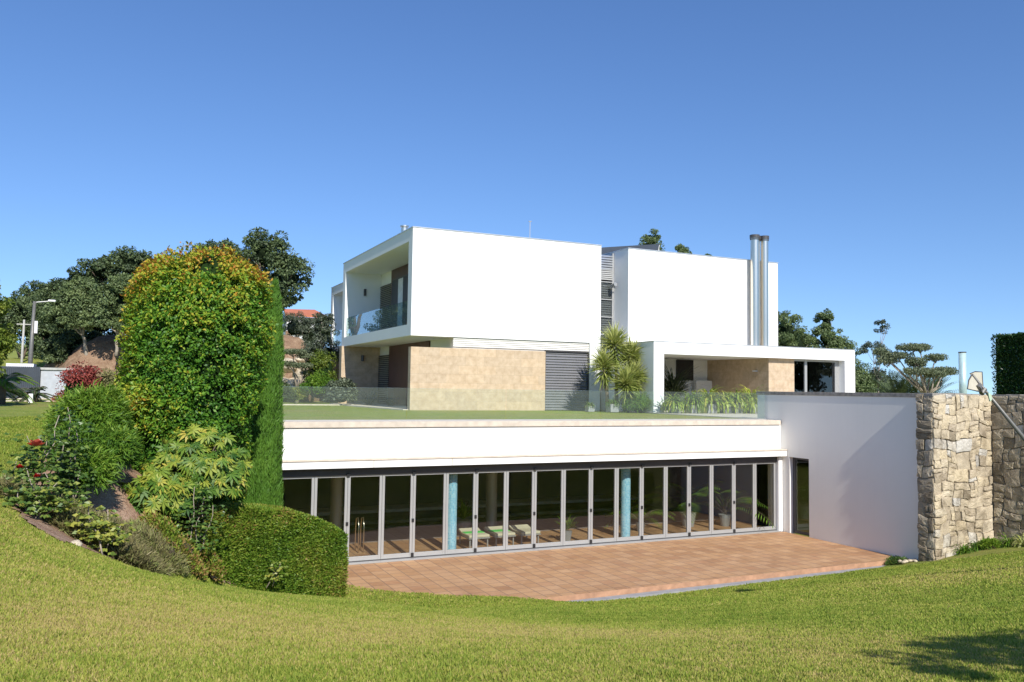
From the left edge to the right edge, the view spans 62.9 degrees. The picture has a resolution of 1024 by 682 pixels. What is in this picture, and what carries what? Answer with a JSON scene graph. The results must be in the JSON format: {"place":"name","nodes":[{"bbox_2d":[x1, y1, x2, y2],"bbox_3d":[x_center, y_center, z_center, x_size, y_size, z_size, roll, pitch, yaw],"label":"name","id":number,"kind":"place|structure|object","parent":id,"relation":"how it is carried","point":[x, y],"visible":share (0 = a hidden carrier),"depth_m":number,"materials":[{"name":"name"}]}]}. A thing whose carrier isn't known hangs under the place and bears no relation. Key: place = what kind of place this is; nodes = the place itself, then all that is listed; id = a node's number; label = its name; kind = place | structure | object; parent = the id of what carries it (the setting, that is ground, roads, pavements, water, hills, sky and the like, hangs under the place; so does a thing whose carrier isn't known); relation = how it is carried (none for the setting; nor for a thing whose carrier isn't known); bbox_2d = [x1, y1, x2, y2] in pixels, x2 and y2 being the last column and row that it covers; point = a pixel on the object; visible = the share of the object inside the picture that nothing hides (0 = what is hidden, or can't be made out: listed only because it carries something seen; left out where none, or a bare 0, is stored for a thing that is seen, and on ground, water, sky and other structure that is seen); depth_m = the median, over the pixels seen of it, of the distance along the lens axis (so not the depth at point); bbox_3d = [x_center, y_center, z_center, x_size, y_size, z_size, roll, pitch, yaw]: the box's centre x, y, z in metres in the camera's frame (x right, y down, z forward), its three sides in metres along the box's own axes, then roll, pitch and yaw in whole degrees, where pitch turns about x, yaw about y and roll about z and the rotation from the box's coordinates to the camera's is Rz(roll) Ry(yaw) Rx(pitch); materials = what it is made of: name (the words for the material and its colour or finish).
{"place":"outdoors","nodes":[
{"label":"outdoors","id":0,"kind":"place"},
{"bbox_2d":[0,363,94,397],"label":"garden building","id":1,"kind":"structure","parent":0,"point":[46,377],"depth_m":52.36,"materials":[{"name":"concrete"}]},
{"bbox_2d":[43,335,126,376],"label":"earth bank","id":2,"kind":"structure","parent":0,"point":[101,350],"depth_m":59.34,"materials":[{"name":"brown soil"}]},
{"bbox_2d":[37,276,98,355],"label":"bushy tree","id":3,"kind":"object","parent":2,"relation":"on","point":[72,297],"visible":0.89,"depth_m":57.86,"materials":[{"name":"green plant"}]},
{"bbox_2d":[78,272,137,355],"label":"bushy tree","id":4,"kind":"object","parent":2,"relation":"on","point":[107,311],"visible":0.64,"depth_m":57.48,"materials":[{"name":"green plant"}]},
{"bbox_2d":[59,245,158,335],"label":"oak","id":5,"kind":"object","parent":2,"relation":"on","point":[100,269],"visible":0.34,"depth_m":63.39,"materials":[{"name":"green plant"}]},
{"bbox_2d":[0,344,1023,681],"bbox_3d":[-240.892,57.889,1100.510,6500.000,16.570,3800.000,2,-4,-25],"label":"lawn","id":6,"kind":"structure","parent":0,"point":[14,408],"depth_m":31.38,"materials":[{"name":"green plant"}]},
{"bbox_2d":[0,285,18,376],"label":"light green tree","id":7,"kind":"object","parent":6,"relation":"on","point":[7,343],"visible":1,"depth_m":34.21,"materials":[{"name":"green plant"}]},
{"bbox_2d":[0,372,39,404],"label":"palm","id":8,"kind":"object","parent":6,"relation":"on","point":[4,382],"visible":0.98,"depth_m":37.69,"materials":[{"name":"green plant"}]},
{"bbox_2d":[0,290,40,357],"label":"bushy tree","id":9,"kind":"object","parent":6,"relation":"on","point":[18,313],"visible":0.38,"depth_m":68.48,"materials":[{"name":"green plant"}]},
{"bbox_2d":[28,300,55,363],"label":"street lamp","id":10,"kind":"object","parent":6,"relation":"on","point":[34,326],"visible":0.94,"depth_m":54.85,"materials":[{"name":"grey metal"}]},
{"bbox_2d":[10,274,82,304],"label":"bushy tree","id":11,"kind":"object","parent":6,"relation":"on","point":[36,285],"visible":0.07,"depth_m":78.09,"materials":[{"name":"green plant"}]},
{"bbox_2d":[24,278,85,358],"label":"bushy tree","id":12,"kind":"object","parent":6,"relation":"on","point":[42,333],"visible":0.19,"depth_m":62.65,"materials":[{"name":"green plant"}]},
{"bbox_2d":[33,328,103,364],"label":"bushy tree","id":13,"kind":"object","parent":6,"relation":"on","point":[62,346],"visible":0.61,"depth_m":59.60,"materials":[{"name":"green plant"}]},
{"bbox_2d":[50,360,102,401],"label":"shrub","id":14,"kind":"object","parent":6,"relation":"on","point":[85,376],"visible":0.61,"depth_m":23.54,"materials":[{"name":"red plant"}]},
{"bbox_2d":[13,449,235,584],"bbox_3d":[-6.325,4.725,17.030,7.320,5.463,12.000,2,-4,-25],"label":"soil bed","id":15,"kind":"object","parent":6,"relation":"on","point":[116,499],"visible":0.06,"depth_m":14.84,"materials":[{"name":"brown soil"}]},
{"bbox_2d":[0,470,38,504],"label":"lavender bush","id":16,"kind":"object","parent":15,"relation":"on","point":[4,482],"visible":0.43,"depth_m":12.27,"materials":[{"name":"green plant"}]},
{"bbox_2d":[0,411,84,486],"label":"rose bush","id":17,"kind":"object","parent":15,"relation":"on","point":[36,464],"visible":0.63,"depth_m":12.89,"materials":[{"name":"green plant"}]},
{"bbox_2d":[0,460,91,519],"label":"rose bush","id":18,"kind":"object","parent":15,"relation":"on","point":[45,498],"visible":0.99,"depth_m":11.89,"materials":[{"name":"green plant"}]},
{"bbox_2d":[40,384,77,440],"bbox_3d":[-8.620,1.527,16.430,1.359,1.384,1.627,2,-4,-25],"label":"feathery conifer","id":19,"kind":"object","parent":15,"relation":"on","point":[49,415],"visible":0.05,"depth_m":16.08,"materials":[{"name":"green plant"}]},
{"bbox_2d":[40,415,100,463],"bbox_3d":[-7.920,1.864,15.220,1.217,1.167,1.677,2,-4,-25],"label":"feathery conifer","id":20,"kind":"object","parent":15,"relation":"on","point":[87,434],"visible":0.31,"depth_m":14.96,"materials":[{"name":"green plant"}]},
{"bbox_2d":[44,405,97,503],"bbox_3d":[-7.187,1.947,13.577,0.857,1.824,0.749,2,-4,-25],"label":"rose bush","id":21,"kind":"object","parent":15,"relation":"on","point":[67,475],"visible":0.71,"depth_m":13.54,"materials":[{"name":"green plant"}]},
{"bbox_2d":[41,506,113,552],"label":"lavender bush","id":22,"kind":"object","parent":15,"relation":"on","point":[59,518],"visible":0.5,"depth_m":12.13,"materials":[{"name":"green plant"}]},
{"bbox_2d":[52,441,124,496],"bbox_3d":[-7.212,2.184,14.190,1.249,1.044,1.506,2,-4,-25],"label":"feathery conifer","id":23,"kind":"object","parent":15,"relation":"on","point":[101,464],"visible":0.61,"depth_m":14.00,"materials":[{"name":"green plant"}]},
{"bbox_2d":[48,378,142,432],"bbox_3d":[-7.989,1.326,16.087,1.693,1.240,1.776,2,-4,-25],"label":"feathery conifer","id":24,"kind":"object","parent":15,"relation":"on","point":[100,405],"visible":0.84,"depth_m":15.70,"materials":[{"name":"green plant"}]},
{"bbox_2d":[63,499,136,554],"bbox_3d":[-6.017,2.704,12.240,0.980,0.835,0.720,2,-4,-25],"label":"rose bush","id":25,"kind":"object","parent":15,"relation":"on","point":[98,525],"visible":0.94,"depth_m":12.15,"materials":[{"name":"green plant"}]},
{"bbox_2d":[79,420,148,476],"bbox_3d":[-7.407,1.933,15.374,1.371,1.076,1.746,2,-4,-25],"label":"feathery conifer","id":26,"kind":"object","parent":15,"relation":"on","point":[124,443],"visible":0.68,"depth_m":15.13,"materials":[{"name":"green plant"}]},
{"bbox_2d":[90,509,151,547],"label":"lavender bush","id":27,"kind":"object","parent":15,"relation":"on","point":[118,521],"visible":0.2,"depth_m":14.04,"materials":[{"name":"green plant"}]},
{"bbox_2d":[94,534,168,575],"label":"lavender bush","id":28,"kind":"object","parent":15,"relation":"on","point":[134,554],"visible":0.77,"depth_m":12.62,"materials":[{"name":"green plant"}]},
{"bbox_2d":[104,529,176,576],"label":"lavender bush","id":29,"kind":"object","parent":15,"relation":"on","point":[169,571],"visible":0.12,"depth_m":13.43,"materials":[{"name":"green plant"}]},
{"bbox_2d":[117,465,195,521],"bbox_3d":[-6.745,2.922,15.847,1.458,1.157,1.340,2,-4,-25],"label":"palmate shrub","id":30,"kind":"object","parent":15,"relation":"on","point":[157,492],"visible":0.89,"depth_m":15.53,"materials":[{"name":"green plant"}]},
{"bbox_2d":[126,517,191,576],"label":"lavender bush","id":31,"kind":"object","parent":15,"relation":"on","point":[177,560],"visible":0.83,"depth_m":14.51,"materials":[{"name":"green plant"}]},
{"bbox_2d":[139,510,208,580],"bbox_3d":[-6.152,3.756,15.168,1.314,1.372,1.149,2,-4,-25],"label":"yellow bush","id":32,"kind":"object","parent":15,"relation":"on","point":[172,532],"visible":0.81,"depth_m":15.07,"materials":[{"name":"green plant"}]},
{"bbox_2d":[113,241,277,502],"bbox_3d":[-7.072,0.863,18.689,3.388,6.228,3.509,2,-4,-25],"label":"rounded shrub","id":33,"kind":"object","parent":15,"relation":"on","point":[197,331],"visible":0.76,"depth_m":17.70,"materials":[{"name":"green plant"}]},
{"bbox_2d":[137,423,254,518],"bbox_3d":[-6.311,2.589,16.811,2.268,1.908,1.712,2,-4,-25],"label":"palmate shrub","id":34,"kind":"object","parent":15,"relation":"on","point":[220,473],"visible":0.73,"depth_m":16.45,"materials":[{"name":"green plant"}]},
{"bbox_2d":[171,486,232,552],"bbox_3d":[-5.940,3.500,15.848,1.258,1.475,0.767,2,-4,-25],"label":"rose bush","id":35,"kind":"object","parent":15,"relation":"on","point":[198,538],"visible":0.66,"depth_m":15.80,"materials":[{"name":"green plant"}]},
{"bbox_2d":[180,524,226,585],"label":"yellow bush","id":36,"kind":"object","parent":15,"relation":"on","point":[211,558],"visible":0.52,"depth_m":16.00,"materials":[{"name":"green plant"}]},
{"bbox_2d":[238,277,286,522],"bbox_3d":[-6.396,1.877,21.553,1.311,7.134,1.267,0,-3,6],"label":"cypress","id":37,"kind":"object","parent":15,"relation":"on","point":[265,483],"visible":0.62,"depth_m":21.23,"materials":[{"name":"green plant"}]},
{"bbox_2d":[180,501,349,597],"bbox_3d":[-5.383,4.777,18.436,1.291,2.752,3.897,-1,-4,35],"label":"clipped hedge","id":38,"kind":"object","parent":15,"relation":"on","point":[250,551],"visible":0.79,"depth_m":18.07,"materials":[{"name":"green plant"}]},
{"bbox_2d":[191,237,253,264],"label":"oak","id":39,"kind":"object","parent":6,"relation":"on","point":[220,243],"visible":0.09,"depth_m":63.02,"materials":[{"name":"green plant"}]},
{"bbox_2d":[282,311,317,343],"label":"olive tree","id":40,"kind":"object","parent":6,"relation":"on","point":[297,327],"visible":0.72,"depth_m":68.77,"materials":[{"name":"green plant"}]},
{"bbox_2d":[283,348,317,402],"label":"tiered tree","id":41,"kind":"object","parent":6,"relation":"on","point":[293,364],"visible":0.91,"depth_m":49.13,"materials":[{"name":"green plant"}]},
{"bbox_2d":[282,335,327,400],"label":"rock bank","id":42,"kind":"object","parent":6,"relation":"on","point":[292,342],"visible":0.02,"depth_m":56.59,"materials":[{"name":"beige stone"}]},
{"bbox_2d":[234,227,315,311],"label":"oak","id":43,"kind":"object","parent":42,"relation":"on","point":[263,253],"visible":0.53,"depth_m":60.84,"materials":[{"name":"green plant"}]},
{"bbox_2d":[299,369,334,397],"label":"shrub","id":44,"kind":"object","parent":6,"relation":"on","point":[317,383],"visible":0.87,"depth_m":46.28,"materials":[{"name":"green plant"}]},
{"bbox_2d":[301,311,340,362],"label":"olive tree","id":45,"kind":"object","parent":6,"relation":"on","point":[322,328],"visible":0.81,"depth_m":54.71,"materials":[{"name":"green plant"}]},
{"bbox_2d":[303,349,338,381],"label":"shrub","id":46,"kind":"object","parent":6,"relation":"on","point":[323,362],"visible":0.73,"depth_m":49.51,"materials":[{"name":"green plant"}]},
{"bbox_2d":[323,377,359,402],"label":"shrub","id":47,"kind":"object","parent":6,"relation":"on","point":[343,389],"visible":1,"depth_m":45.40,"materials":[{"name":"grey plant"}]},
{"bbox_2d":[280,419,786,564],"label":"pool hall","id":48,"kind":"structure","parent":6,"relation":"on","point":[402,488],"depth_m":27.98,"materials":[{"name":"paint"}]},
{"bbox_2d":[314,476,347,532],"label":"folding door","id":49,"kind":"structure","parent":48,"relation":"in","point":[346,477],"depth_m":23.66,"materials":[{"name":"grey metal"}]},
{"bbox_2d":[346,473,381,561],"bbox_3d":[-4.237,5.009,23.897,1.056,2.490,0.150,2,-4,-25],"label":"folding door","id":50,"kind":"structure","parent":48,"relation":"in","point":[369,557],"depth_m":23.94,"materials":[{"name":"grey metal"}]},
{"bbox_2d":[381,474,412,558],"bbox_3d":[-3.347,5.083,24.355,0.932,2.420,0.070,2,-4,-25],"label":"folding door","id":51,"kind":"structure","parent":48,"relation":"in","point":[397,555],"depth_m":24.30,"materials":[{"name":"grey metal"}]},
{"bbox_2d":[411,471,445,556],"bbox_3d":[-2.463,5.082,24.727,1.076,2.490,0.150,2,-4,-25],"label":"folding door","id":52,"kind":"structure","parent":48,"relation":"in","point":[438,552],"depth_m":24.70,"materials":[{"name":"grey metal"}]},
{"bbox_2d":[445,472,475,553],"bbox_3d":[-1.555,5.157,25.193,0.952,2.420,0.070,2,-4,-25],"label":"folding door","id":53,"kind":"structure","parent":48,"relation":"in","point":[465,550],"depth_m":25.15,"materials":[{"name":"grey metal"}]},
{"bbox_2d":[457,499,471,532],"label":"potted plant","id":54,"kind":"object","parent":48,"relation":"on","point":[463,513],"visible":0.88,"depth_m":28.87,"materials":[{"name":"green plant"}]},
{"bbox_2d":[474,469,505,551],"bbox_3d":[-0.666,5.156,25.567,1.066,2.490,0.150,2,-4,-25],"label":"folding door","id":55,"kind":"structure","parent":48,"relation":"in","point":[493,548],"depth_m":25.58,"materials":[{"name":"grey metal"}]},
{"bbox_2d":[483,526,515,545],"bbox_3d":[-0.413,6.314,27.137,0.720,0.465,1.000,2,-4,-25],"label":"sun lounger","id":56,"kind":"object","parent":48,"relation":"on","point":[496,532],"visible":0.74,"depth_m":26.91,"materials":[{"name":"grey metal"}]},
{"bbox_2d":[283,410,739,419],"bbox_3d":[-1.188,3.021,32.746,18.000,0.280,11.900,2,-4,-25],"label":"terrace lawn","id":57,"kind":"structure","parent":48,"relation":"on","point":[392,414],"depth_m":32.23,"materials":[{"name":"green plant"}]},
{"bbox_2d":[582,342,620,411],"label":"yucca","id":58,"kind":"object","parent":57,"relation":"on","point":[603,362],"visible":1,"depth_m":38.75,"materials":[{"name":"green plant"}]},
{"bbox_2d":[595,318,633,402],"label":"yucca","id":59,"kind":"object","parent":57,"relation":"on","point":[613,339],"visible":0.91,"depth_m":39.10,"materials":[{"name":"green plant"}]},
{"bbox_2d":[609,358,651,412],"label":"yucca","id":60,"kind":"object","parent":57,"relation":"on","point":[631,377],"visible":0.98,"depth_m":38.45,"materials":[{"name":"green plant"}]},
{"bbox_2d":[616,333,645,407],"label":"yucca","id":61,"kind":"object","parent":57,"relation":"on","point":[633,357],"visible":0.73,"depth_m":39.30,"materials":[{"name":"green plant"}]},
{"bbox_2d":[618,388,654,412],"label":"feathery bush","id":62,"kind":"object","parent":57,"relation":"on","point":[639,402],"visible":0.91,"depth_m":38.30,"materials":[{"name":"green plant"}]},
{"bbox_2d":[284,419,754,420],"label":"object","id":63,"kind":"object","parent":48,"relation":"on","point":[518,419],"visible":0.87,"depth_m":26.82,"materials":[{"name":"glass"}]},
{"bbox_2d":[505,470,534,549],"bbox_3d":[0.242,5.231,26.034,0.962,2.420,0.070,2,-4,-25],"label":"folding door","id":64,"kind":"structure","parent":48,"relation":"in","point":[519,546],"depth_m":26.01,"materials":[{"name":"grey metal"}]},
{"bbox_2d":[533,467,563,547],"bbox_3d":[1.144,5.231,26.414,1.086,2.490,0.150,2,-4,-25],"label":"folding door","id":65,"kind":"structure","parent":48,"relation":"in","point":[547,544],"depth_m":26.44,"materials":[{"name":"grey metal"}]},
{"bbox_2d":[563,468,590,544],"bbox_3d":[2.079,5.307,26.893,1.002,2.420,0.070,2,-4,-25],"label":"folding door","id":66,"kind":"structure","parent":48,"relation":"in","point":[587,541],"depth_m":26.90,"materials":[{"name":"grey metal"}]},
{"bbox_2d":[590,466,616,542],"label":"folding door","id":67,"kind":"structure","parent":48,"relation":"in","point":[613,539],"depth_m":27.32,"materials":[{"name":"grey metal"}]},
{"bbox_2d":[616,466,641,540],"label":"folding door","id":68,"kind":"structure","parent":48,"relation":"in","point":[638,537],"depth_m":27.72,"materials":[{"name":"grey metal"}]},
{"bbox_2d":[641,464,665,539],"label":"folding door","id":69,"kind":"structure","parent":48,"relation":"in","point":[643,466],"depth_m":28.13,"materials":[{"name":"grey metal"}]},
{"bbox_2d":[665,465,688,537],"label":"folding door","id":70,"kind":"structure","parent":48,"relation":"in","point":[687,466],"depth_m":28.60,"materials":[{"name":"grey metal"}]},
{"bbox_2d":[632,479,723,526],"bbox_3d":[6.570,6.016,31.017,3.324,1.704,3.478,3,-4,-32],"label":"potted palm","id":71,"kind":"object","parent":48,"relation":"on","point":[683,513],"visible":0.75,"depth_m":30.98,"materials":[{"name":"plant"}]},
{"bbox_2d":[688,463,711,535],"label":"folding door","id":72,"kind":"structure","parent":48,"relation":"in","point":[690,533],"depth_m":28.97,"materials":[{"name":"grey metal"}]},
{"bbox_2d":[711,464,733,533],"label":"folding door","id":73,"kind":"structure","parent":48,"relation":"in","point":[732,465],"depth_m":29.47,"materials":[{"name":"grey metal"}]},
{"bbox_2d":[670,489,775,528],"bbox_3d":[8.262,6.192,31.524,4.071,1.460,3.002,-2,-4,37],"label":"potted palm","id":74,"kind":"object","parent":48,"relation":"on","point":[725,518],"visible":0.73,"depth_m":31.13,"materials":[{"name":"plant"}]},
{"bbox_2d":[733,462,754,532],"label":"folding door","id":75,"kind":"structure","parent":48,"relation":"in","point":[735,463],"depth_m":29.80,"materials":[{"name":"grey metal"}]},
{"bbox_2d":[755,462,775,530],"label":"folding door","id":76,"kind":"structure","parent":48,"relation":"in","point":[774,472],"depth_m":30.29,"materials":[{"name":"grey metal"}]},
{"bbox_2d":[330,221,854,412],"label":"villa","id":77,"kind":"object","parent":6,"relation":"on","point":[426,318],"visible":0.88,"depth_m":41.63,"materials":[{"name":"paint"}]},
{"bbox_2d":[391,274,407,327],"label":"window","id":78,"kind":"structure","parent":77,"relation":"in","point":[399,301],"depth_m":46.31,"materials":[{"name":"glass"}]},
{"bbox_2d":[388,341,429,405],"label":"door panel","id":79,"kind":"structure","parent":77,"relation":"in","point":[398,354],"depth_m":45.91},
{"bbox_2d":[601,253,613,344],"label":"stair window","id":80,"kind":"structure","parent":77,"relation":"in","point":[611,293],"depth_m":43.87,"materials":[{"name":"grey metal"}]},
{"bbox_2d":[794,359,838,391],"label":"window","id":81,"kind":"structure","parent":77,"relation":"in","point":[809,375],"depth_m":43.14,"materials":[{"name":"glass"}]},
{"bbox_2d":[569,565,885,601],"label":"patio kerb","id":82,"kind":"structure","parent":6,"relation":"on","point":[652,593],"depth_m":22.06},
{"bbox_2d":[778,310,814,347],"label":"eucalyptus","id":83,"kind":"object","parent":6,"relation":"on","point":[789,335],"visible":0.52,"depth_m":77.74,"materials":[{"name":"green plant"}]},
{"bbox_2d":[810,308,861,363],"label":"eucalyptus","id":84,"kind":"object","parent":6,"relation":"on","point":[829,338],"visible":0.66,"depth_m":80.24,"materials":[{"name":"green plant"}]},
{"bbox_2d":[756,391,918,560],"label":"retaining wall","id":85,"kind":"structure","parent":6,"relation":"on","point":[849,469],"depth_m":27.69,"materials":[{"name":"paint"}]},
{"bbox_2d":[793,457,808,535],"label":"door","id":86,"kind":"structure","parent":85,"relation":"in","point":[800,465],"depth_m":29.78,"materials":[{"name":"glass"}]},
{"bbox_2d":[855,361,884,392],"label":"shrub","id":87,"kind":"object","parent":6,"relation":"on","point":[861,380],"visible":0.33,"depth_m":55.19,"materials":[{"name":"green plant"}]},
{"bbox_2d":[859,319,890,392],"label":"slim eucalyptus","id":88,"kind":"object","parent":6,"relation":"on","point":[875,370],"visible":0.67,"depth_m":49.91,"materials":[{"name":"green plant"}]},
{"bbox_2d":[863,369,921,392],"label":"cycad","id":89,"kind":"object","parent":6,"relation":"on","point":[903,387],"visible":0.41,"depth_m":44.55,"materials":[{"name":"green plant"}]},
{"bbox_2d":[873,342,958,392],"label":"tiered tree","id":90,"kind":"object","parent":6,"relation":"on","point":[894,357],"visible":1,"depth_m":42.68,"materials":[{"name":"green plant"}]},
{"bbox_2d":[958,352,966,393],"bbox_3d":[19.237,1.891,35.706,0.320,2.860,0.320,2,-4,-25],"label":"vertical pipe","id":91,"kind":"object","parent":6,"relation":"on","point":[962,373],"visible":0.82,"depth_m":35.62,"materials":[{"name":"silver metal"}]},
{"bbox_2d":[915,393,1023,560],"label":"stone wall","id":92,"kind":"structure","parent":6,"relation":"on","point":[970,467],"depth_m":25.08,"materials":[{"name":"stone"}]},
{"bbox_2d":[967,371,1023,440],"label":"leaning lamp","id":93,"kind":"object","parent":6,"relation":"on","point":[975,381],"visible":1,"depth_m":14.98,"materials":[{"name":"white metal"}]},
{"bbox_2d":[990,332,1023,394],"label":"tall hedge","id":94,"kind":"object","parent":6,"relation":"on","point":[1008,361],"visible":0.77,"depth_m":31.20,"materials":[{"name":"green plant"}]},
{"bbox_2d":[0,0,1023,394],"label":"sky","id":95,"kind":"structure","parent":0,"point":[876,146],"materials":[{"name":"blue"}]},
{"bbox_2d":[344,532,894,600],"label":"patio","id":96,"kind":"structure","parent":0,"point":[570,574],"depth_m":23.66,"materials":[{"name":"tile"}]},
{"bbox_2d":[600,410,756,418],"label":"terrace paving","id":97,"kind":"structure","parent":0,"point":[741,415],"depth_m":36.23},
{"bbox_2d":[658,393,689,413],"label":"potted plant","id":98,"kind":"object","parent":97,"relation":"on","point":[675,404],"visible":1,"depth_m":37.54,"materials":[{"name":"green plant"}]},
{"bbox_2d":[664,365,703,409],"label":"potted plant","id":99,"kind":"object","parent":97,"relation":"on","point":[672,386],"visible":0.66,"depth_m":42.72,"materials":[{"name":"plant"}]},
{"bbox_2d":[676,391,709,413],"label":"potted plant","id":100,"kind":"object","parent":97,"relation":"on","point":[692,399],"visible":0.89,"depth_m":37.80,"materials":[{"name":"green plant"}]},
{"bbox_2d":[687,386,732,413],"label":"potted plant","id":101,"kind":"object","parent":97,"relation":"on","point":[710,406],"visible":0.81,"depth_m":38.32,"materials":[{"name":"green plant"}]},
{"bbox_2d":[712,391,742,413],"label":"potted plant","id":102,"kind":"object","parent":97,"relation":"on","point":[728,408],"visible":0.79,"depth_m":38.62,"materials":[{"name":"green plant"}]},
{"bbox_2d":[718,388,755,413],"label":"potted plant","id":103,"kind":"object","parent":97,"relation":"on","point":[737,400],"visible":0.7,"depth_m":38.94,"materials":[{"name":"green plant"}]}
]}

